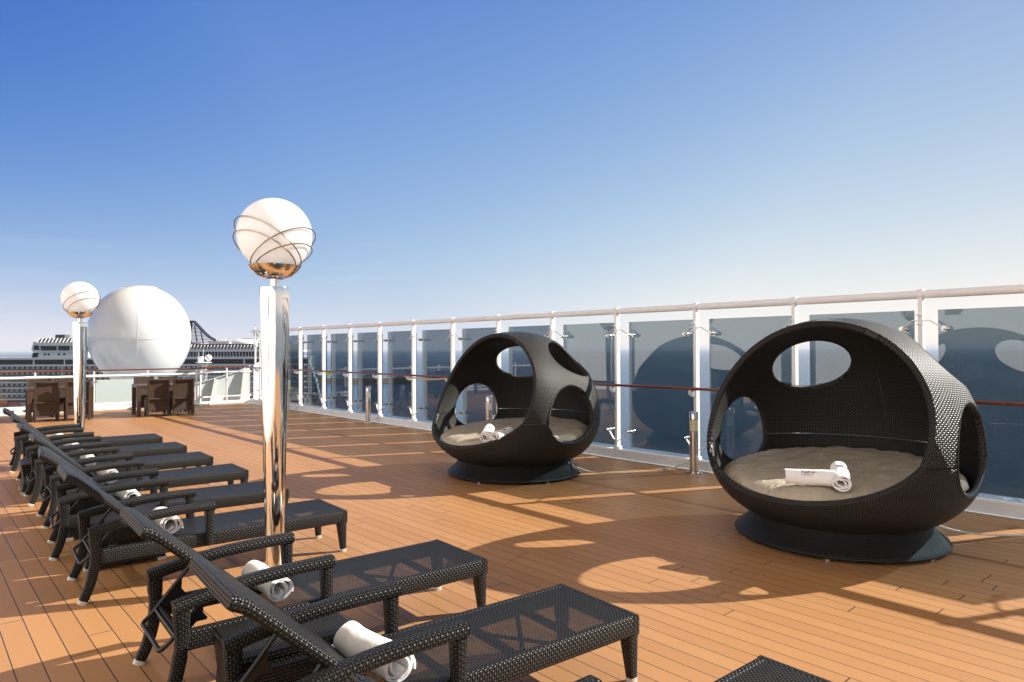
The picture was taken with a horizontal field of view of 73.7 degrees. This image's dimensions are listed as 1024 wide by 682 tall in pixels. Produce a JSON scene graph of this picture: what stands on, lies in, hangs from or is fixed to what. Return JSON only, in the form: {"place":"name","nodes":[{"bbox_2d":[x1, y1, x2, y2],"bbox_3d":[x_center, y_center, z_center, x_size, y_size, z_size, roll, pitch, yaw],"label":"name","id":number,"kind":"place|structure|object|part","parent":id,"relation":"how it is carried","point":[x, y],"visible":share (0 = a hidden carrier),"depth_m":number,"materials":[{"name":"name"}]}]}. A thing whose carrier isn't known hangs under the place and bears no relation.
{"place":"outdoors","nodes":[
{"label":"outdoors","id":0,"kind":"place"},
{"bbox_2d":[195,349,211,380],"bbox_3d":[-15.301,2.840,33.948,0.730,4.900,0.411,0,-1,-42],"label":"aerial mast","id":1,"kind":"object","parent":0,"point":[208,357],"visible":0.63,"depth_m":33.89,"materials":[{"name":"white metal"}]},
{"bbox_2d":[327,377,387,382],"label":"breakwater","id":2,"kind":"object","parent":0,"point":[355,379],"depth_m":952.89,"materials":[{"name":"stone"}]},
{"bbox_2d":[0,403,1023,681],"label":"deck","id":3,"kind":"structure","parent":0,"point":[690,575],"depth_m":5.00,"materials":[{"name":"brown wood"}]},
{"bbox_2d":[28,379,52,416],"bbox_3d":[-11.632,1.408,16.855,0.490,0.938,0.569,0,-1,-37],"label":"rattan chair","id":4,"kind":"object","parent":3,"relation":"on","point":[31,382],"visible":0.26,"depth_m":16.94,"materials":[{"name":"brown wicker"}]},
{"bbox_2d":[33,381,59,422],"bbox_3d":[-10.828,1.394,15.872,0.490,0.938,0.569,0,-1,-38],"label":"rattan chair","id":5,"kind":"object","parent":3,"relation":"on","point":[46,401],"visible":1,"depth_m":15.71,"materials":[{"name":"brown wicker"}]},
{"bbox_2d":[19,457,76,494],"bbox_3d":[-5.498,1.578,8.099,0.550,0.352,0.450,0,-1,-39],"label":"side table","id":6,"kind":"object","parent":3,"relation":"on","point":[25,465],"visible":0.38,"depth_m":7.81,"materials":[{"name":"black wicker"}]},
{"bbox_2d":[25,386,93,421],"bbox_3d":[-10.942,1.486,16.512,1.320,0.770,0.900,0,-1,-38],"label":"rattan table","id":7,"kind":"object","parent":3,"relation":"on","point":[28,403],"visible":0.69,"depth_m":16.19,"materials":[{"name":"brown wicker"}]},
{"bbox_2d":[55,378,72,411],"bbox_3d":[-11.137,1.410,17.096,0.490,0.938,0.569,0,-1,-37],"label":"rattan chair","id":8,"kind":"object","parent":3,"relation":"on","point":[62,392],"visible":0.16,"depth_m":17.20,"materials":[{"name":"brown wicker"}]},
{"bbox_2d":[64,380,90,420],"bbox_3d":[-10.279,1.395,16.134,0.490,0.938,0.569,0,-1,-38],"label":"rattan chair","id":9,"kind":"object","parent":3,"relation":"on","point":[69,405],"visible":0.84,"depth_m":15.92,"materials":[{"name":"brown wicker"}]},
{"bbox_2d":[60,282,100,431],"bbox_3d":[-6.604,0.438,10.451,0.546,2.694,0.529,-1,-1,33],"label":"globe lamp","id":10,"kind":"object","parent":3,"relation":"on","point":[80,301],"visible":0.97,"depth_m":10.36,"materials":[{"name":"polished steel"},{"name":"wire steel"},{"name":"frosted white glass"}]},
{"bbox_2d":[2,408,162,472],"bbox_3d":[-6.212,1.365,9.941,1.933,0.851,0.648,0,-1,-38],"label":"sun lounger","id":11,"kind":"object","parent":3,"relation":"on","point":[20,437],"visible":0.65,"depth_m":9.82,"materials":[{"name":"black wicker"}]},
{"bbox_2d":[66,490,115,541],"bbox_3d":[-3.750,1.550,6.201,0.550,0.352,0.450,0,-1,-38],"label":"side table","id":12,"kind":"object","parent":3,"relation":"on","point":[73,532],"visible":0.14,"depth_m":5.91,"materials":[{"name":"black wicker"}]},
{"bbox_2d":[10,415,186,480],"bbox_3d":[-5.373,1.350,8.947,1.934,0.851,0.648,0,-1,-39],"label":"sun lounger","id":13,"kind":"object","parent":3,"relation":"on","point":[143,450],"visible":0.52,"depth_m":8.92,"materials":[{"name":"black wicker"}]},
{"bbox_2d":[63,443,82,451],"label":"rolled towel","id":14,"kind":"object","parent":13,"relation":"on","point":[72,444],"visible":0.27,"depth_m":8.65,"materials":[{"name":"white fabric"}]},
{"bbox_2d":[0,367,212,416],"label":"railing","id":15,"kind":"object","parent":3,"relation":"on","point":[112,391],"visible":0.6,"depth_m":18.66,"materials":[{"name":"white metal"}]},
{"bbox_2d":[16,423,212,505],"bbox_3d":[-4.596,1.337,7.994,1.934,0.851,0.648,0,-1,-39],"label":"sun lounger","id":16,"kind":"object","parent":3,"relation":"on","point":[159,462],"visible":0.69,"depth_m":7.89,"materials":[{"name":"black wicker"}]},
{"bbox_2d":[80,454,95,465],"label":"rolled towel","id":17,"kind":"object","parent":16,"relation":"on","point":[87,456],"visible":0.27,"depth_m":7.68,"materials":[{"name":"white fabric"}]},
{"bbox_2d":[84,505,166,572],"bbox_3d":[-3.061,1.537,5.369,0.550,0.352,0.450,0,-1,-37],"label":"side table","id":18,"kind":"object","parent":3,"relation":"on","point":[110,516],"visible":0.3,"depth_m":5.24,"materials":[{"name":"black wicker"}]},
{"bbox_2d":[28,433,248,528],"bbox_3d":[-3.804,1.323,7.062,1.934,0.851,0.648,0,-1,-39],"label":"sun lounger","id":19,"kind":"object","parent":3,"relation":"on","point":[230,473],"visible":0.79,"depth_m":6.94,"materials":[{"name":"black wicker"}]},
{"bbox_2d":[96,469,117,482],"bbox_3d":[-4.058,1.334,6.857,0.151,0.136,0.391,0,-1,-41],"label":"rolled towel","id":20,"kind":"object","parent":19,"relation":"on","point":[104,472],"visible":0.35,"depth_m":6.73,"materials":[{"name":"white fabric"}]},
{"bbox_2d":[134,376,156,411],"bbox_3d":[-9.700,1.416,18.070,0.490,0.938,0.569,0,-1,-37],"label":"rattan chair","id":21,"kind":"object","parent":3,"relation":"on","point":[140,380],"visible":0.34,"depth_m":18.19,"materials":[{"name":"brown wicker"}]},
{"bbox_2d":[144,378,169,416],"bbox_3d":[-8.861,1.401,17.038,0.490,0.938,0.569,0,-1,-37],"label":"rattan chair","id":22,"kind":"object","parent":3,"relation":"on","point":[158,395],"visible":1,"depth_m":16.88,"materials":[{"name":"brown wicker"}]},
{"bbox_2d":[38,446,288,560],"bbox_3d":[-3.046,1.309,6.081,1.933,0.851,0.648,0,-1,-35],"label":"sun lounger","id":23,"kind":"object","parent":3,"relation":"on","point":[71,505],"visible":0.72,"depth_m":5.83,"materials":[{"name":"black wicker"}]},
{"bbox_2d":[116,489,141,499],"bbox_3d":[-3.311,1.326,5.895,0.138,0.130,0.390,0,-1,-39],"label":"rolled towel","id":24,"kind":"object","parent":23,"relation":"on","point":[122,495],"visible":0.59,"depth_m":5.77,"materials":[{"name":"white fabric"}]},
{"bbox_2d":[132,383,194,416],"bbox_3d":[-9.015,1.492,17.642,1.320,0.770,0.900,0,-1,-37],"label":"rattan table","id":25,"kind":"object","parent":3,"relation":"on","point":[137,386],"visible":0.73,"depth_m":17.35,"materials":[{"name":"brown wicker"}]},
{"bbox_2d":[158,376,181,411],"bbox_3d":[-9.189,1.418,18.338,0.490,0.938,0.569,0,-1,-37],"label":"rattan chair","id":26,"kind":"object","parent":3,"relation":"on","point":[171,378],"visible":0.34,"depth_m":18.54,"materials":[{"name":"brown wicker"}]},
{"bbox_2d":[169,378,193,415],"bbox_3d":[-8.371,1.403,17.301,0.490,0.938,0.569,0,-1,-37],"label":"rattan chair","id":27,"kind":"object","parent":3,"relation":"on","point":[182,398],"visible":1,"depth_m":17.14,"materials":[{"name":"brown wicker"}]},
{"bbox_2d":[57,464,347,605],"bbox_3d":[-2.274,1.296,5.180,1.934,0.851,0.648,0,-1,-38],"label":"sun lounger","id":28,"kind":"object","parent":3,"relation":"on","point":[100,535],"visible":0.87,"depth_m":4.89,"materials":[{"name":"black wicker"}]},
{"bbox_2d":[152,507,182,533],"bbox_3d":[-2.522,1.307,4.983,0.160,0.140,0.387,0,-1,-36],"label":"rolled towel","id":29,"kind":"object","parent":28,"relation":"on","point":[172,524],"visible":0.55,"depth_m":4.86,"materials":[{"name":"white fabric"}]},
{"bbox_2d":[184,362,258,405],"bbox_3d":[-9.052,1.280,21.269,1.887,1.280,1.636,0,-1,-42],"label":"railing","id":30,"kind":"object","parent":3,"relation":"on","point":[255,385],"visible":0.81,"depth_m":20.82,"materials":[{"name":"white metal"}]},
{"bbox_2d":[232,198,315,566],"bbox_3d":[-1.644,0.354,4.736,0.546,2.694,0.529,0,-1,-42],"label":"globe lamp","id":31,"kind":"object","parent":3,"relation":"on","point":[274,239],"visible":0.93,"depth_m":4.67,"materials":[{"name":"white opal glass"},{"name":"polished steel"},{"name":"steel wire"}]},
{"bbox_2d":[211,607,349,681],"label":"side table","id":32,"kind":"object","parent":3,"relation":"on","point":[325,628],"visible":0.24,"depth_m":3.10,"materials":[{"name":"black wicker"}]},
{"bbox_2d":[287,380,290,410],"bbox_3d":[-6.063,1.472,18.495,0.224,0.812,0.224,0,-1,18],"label":"bollard light","id":33,"kind":"object","parent":3,"relation":"on","point":[288,406],"visible":0.64,"depth_m":18.45,"materials":[{"name":"silver metal"}]},
{"bbox_2d":[119,506,487,681],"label":"sun lounger","id":34,"kind":"object","parent":3,"relation":"on","point":[179,603],"visible":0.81,"depth_m":3.62,"materials":[{"name":"black wicker"}]},
{"bbox_2d":[241,560,292,601],"bbox_3d":[-1.328,1.293,3.691,0.149,0.130,0.387,0,-1,-42],"label":"rolled towel","id":35,"kind":"object","parent":34,"relation":"on","point":[278,590],"visible":0.57,"depth_m":3.59,"materials":[{"name":"white fabric"}]},
{"bbox_2d":[363,386,372,422],"bbox_3d":[-3.224,1.425,15.306,0.224,0.812,0.224,0,-1,-32],"label":"bollard light","id":36,"kind":"object","parent":3,"relation":"on","point":[368,404],"visible":1,"depth_m":15.26,"materials":[{"name":"silver metal"}]},
{"bbox_2d":[189,557,638,681],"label":"sun lounger","id":37,"kind":"object","parent":3,"relation":"on","point":[322,660],"visible":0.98,"depth_m":2.90,"materials":[{"name":"black wicker"}]},
{"bbox_2d":[332,622,415,681],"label":"rolled towel","id":38,"kind":"object","parent":37,"relation":"on","point":[351,639],"visible":0.62,"depth_m":2.76,"materials":[{"name":"white fabric"}]},
{"bbox_2d":[486,395,491,419],"bbox_3d":[-0.409,1.379,12.162,0.224,0.812,0.224,0,-1,8],"label":"bollard light","id":39,"kind":"object","parent":3,"relation":"on","point":[488,407],"visible":0.56,"depth_m":12.12,"materials":[{"name":"silver metal"}]},
{"bbox_2d":[432,332,600,483],"bbox_3d":[0.061,0.812,9.133,2.175,1.871,2.197,0,-1,-39],"label":"egg daybed","id":40,"kind":"object","parent":3,"relation":"on","point":[546,440],"visible":0.98,"depth_m":8.59,"materials":[{"name":"black wicker"}]},
{"bbox_2d":[480,424,494,442],"bbox_3d":[-0.300,1.118,8.284,0.141,0.130,0.374,0,9,6],"label":"rolled towel","id":41,"kind":"object","parent":40,"relation":"on","point":[487,431],"visible":0.94,"depth_m":8.15,"materials":[{"name":"white fabric"}]},
{"bbox_2d":[490,427,512,440],"bbox_3d":[-0.111,1.120,8.179,0.139,0.132,0.374,-1,1,28],"label":"rolled towel","id":42,"kind":"object","parent":40,"relation":"on","point":[498,434],"visible":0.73,"depth_m":8.05,"materials":[{"name":"white fabric"}]},
{"bbox_2d":[346,655,831,681],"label":"sun lounger","id":43,"kind":"object","parent":3,"relation":"on","point":[760,668],"visible":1,"depth_m":2.73,"materials":[{"name":"black wicker"}]},
{"bbox_2d":[577,461,689,473],"bbox_3d":[1.664,1.690,9.034,1.670,0.115,0.171,0,-1,-16],"label":"rope","id":44,"kind":"object","parent":3,"relation":"on","point":[666,469],"visible":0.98,"depth_m":9.00,"materials":[{"name":"brown fabric"}]},
{"bbox_2d":[685,411,702,474],"bbox_3d":[2.396,1.332,8.996,0.224,0.812,0.224,0,-1,-42],"label":"bollard light","id":45,"kind":"object","parent":3,"relation":"on","point":[693,433],"visible":1,"depth_m":8.95,"materials":[{"name":"silver metal"}]},
{"bbox_2d":[707,318,986,563],"bbox_3d":[2.866,0.751,6.015,2.080,1.900,2.101,0,-1,-40],"label":"egg daybed","id":46,"kind":"object","parent":3,"relation":"on","point":[901,499],"visible":0.96,"depth_m":5.75,"materials":[{"name":"black wicker"}]},
{"bbox_2d":[784,468,835,486],"bbox_3d":[2.347,1.073,5.372,0.381,0.130,0.140,-2,-1,28],"label":"rolled towel","id":47,"kind":"object","parent":46,"relation":"on","point":[810,477],"visible":0.96,"depth_m":5.33,"materials":[{"name":"white fabric"}]},
{"bbox_2d":[830,461,850,491],"bbox_3d":[2.563,1.053,5.332,0.139,0.132,0.377,0,8,21],"label":"rolled towel","id":48,"kind":"object","parent":46,"relation":"on","point":[841,480],"visible":0.98,"depth_m":5.20,"materials":[{"name":"white fabric"}]},
{"bbox_2d":[938,525,1023,535],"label":"rope","id":49,"kind":"object","parent":46,"relation":"attached to","point":[967,532],"visible":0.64,"depth_m":5.78,"materials":[{"name":"fabric"}]},
{"bbox_2d":[0,348,1023,502],"bbox_3d":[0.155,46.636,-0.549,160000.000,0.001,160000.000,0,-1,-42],"label":"water","id":50,"kind":"structure","parent":0,"point":[803,364],"depth_m":819.89,"materials":[{"name":"blue liquid"}]},
{"bbox_2d":[0,321,318,407],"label":"cruise ship","id":51,"kind":"object","parent":50,"relation":"on","point":[56,353],"visible":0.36,"depth_m":340.58,"materials":[{"name":"white metal"}]},
{"bbox_2d":[0,400,8,406],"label":"lifeboat","id":52,"kind":"object","parent":51,"relation":"on","point":[4,403],"visible":1,"depth_m":336.49,"materials":[{"name":"orange plastic"}]},
{"bbox_2d":[8,402,20,406],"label":"lifeboat","id":53,"kind":"object","parent":51,"relation":"on","point":[14,404],"visible":0.69,"depth_m":336.21,"materials":[{"name":"plastic"}]},
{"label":"window","id":54,"kind":"part","parent":51,"relation":"part of","materials":[{"name":"black glass"}]},
{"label":"window","id":55,"kind":"part","parent":51,"relation":"part of","materials":[{"name":"black glass"}]},
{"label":"window","id":56,"kind":"part","parent":51,"relation":"part of","materials":[{"name":"black glass"}]},
{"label":"window","id":57,"kind":"part","parent":51,"relation":"part of","materials":[{"name":"black glass"}]},
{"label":"window","id":58,"kind":"part","parent":51,"relation":"part of","materials":[{"name":"black glass"}]},
{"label":"cabin door","id":59,"kind":"part","parent":51,"relation":"part of","materials":[{"name":"black glass"}]},
{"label":"cabin door","id":60,"kind":"part","parent":51,"relation":"part of","materials":[{"name":"black glass"}]},
{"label":"cabin door","id":61,"kind":"part","parent":51,"relation":"part of","materials":[{"name":"black glass"}]},
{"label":"window","id":62,"kind":"part","parent":51,"relation":"part of","materials":[{"name":"black glass"}]},
{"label":"window","id":63,"kind":"part","parent":51,"relation":"part of","materials":[{"name":"black glass"}]},
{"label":"window","id":64,"kind":"part","parent":51,"relation":"part of","materials":[{"name":"black glass"}]},
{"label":"window","id":65,"kind":"part","parent":51,"relation":"part of","materials":[{"name":"black glass"}]},
{"bbox_2d":[0,0,1023,350],"label":"sky","id":66,"kind":"structure","parent":0,"point":[443,159],"materials":[{"name":"blue"}]},
{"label":"lower deck","id":67,"kind":"structure","parent":0,"visible":0},
{"bbox_2d":[0,402,131,412],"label":"bulwark","id":68,"kind":"object","parent":67,"relation":"on","point":[95,407],"visible":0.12,"depth_m":24.44,"materials":[{"name":"white paint"}]},
{"bbox_2d":[87,285,190,379],"bbox_3d":[-14.694,1.404,26.981,3.665,7.205,3.665,0,-1,-42],"label":"radome","id":69,"kind":"object","parent":67,"relation":"on","point":[138,327],"visible":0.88,"depth_m":25.68,"materials":[{"name":"white paint"}]},
{"bbox_2d":[194,365,250,402],"bbox_3d":[-9.556,2.158,21.668,2.625,2.737,0.478,0,-1,-42],"label":"bulwark","id":70,"kind":"object","parent":67,"relation":"on","point":[238,383],"visible":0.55,"depth_m":22.21,"materials":[{"name":"white paint"}]},
{"bbox_2d":[253,325,256,363],"bbox_3d":[-9.052,2.188,24.061,0.140,5.530,0.136,0,-1,-42],"label":"flag pole","id":71,"kind":"object","parent":67,"relation":"on","point":[255,344],"visible":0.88,"depth_m":24.05,"materials":[{"name":"white metal"}]},
{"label":"ship side","id":72,"kind":"structure","parent":0,"visible":0},
{"bbox_2d":[246,284,1023,519],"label":"railing","id":73,"kind":"object","parent":72,"relation":"on","point":[981,354],"visible":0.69,"depth_m":9.76,"materials":[{"name":"white metal"}]},
{"bbox_2d":[404,376,447,381],"bbox_3d":[-1.775,0.770,13.854,0.085,0.105,1.561,0,-1,-42],"label":"rope","id":74,"kind":"object","parent":73,"relation":"attached to","point":[425,379],"visible":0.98,"depth_m":13.81,"materials":[{"name":"fabric"}]},
{"bbox_2d":[250,403,1022,519],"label":"gutter","id":75,"kind":"object","parent":72,"relation":"on","point":[661,465],"depth_m":9.90,"materials":[{"name":"grey metal"}]}
]}

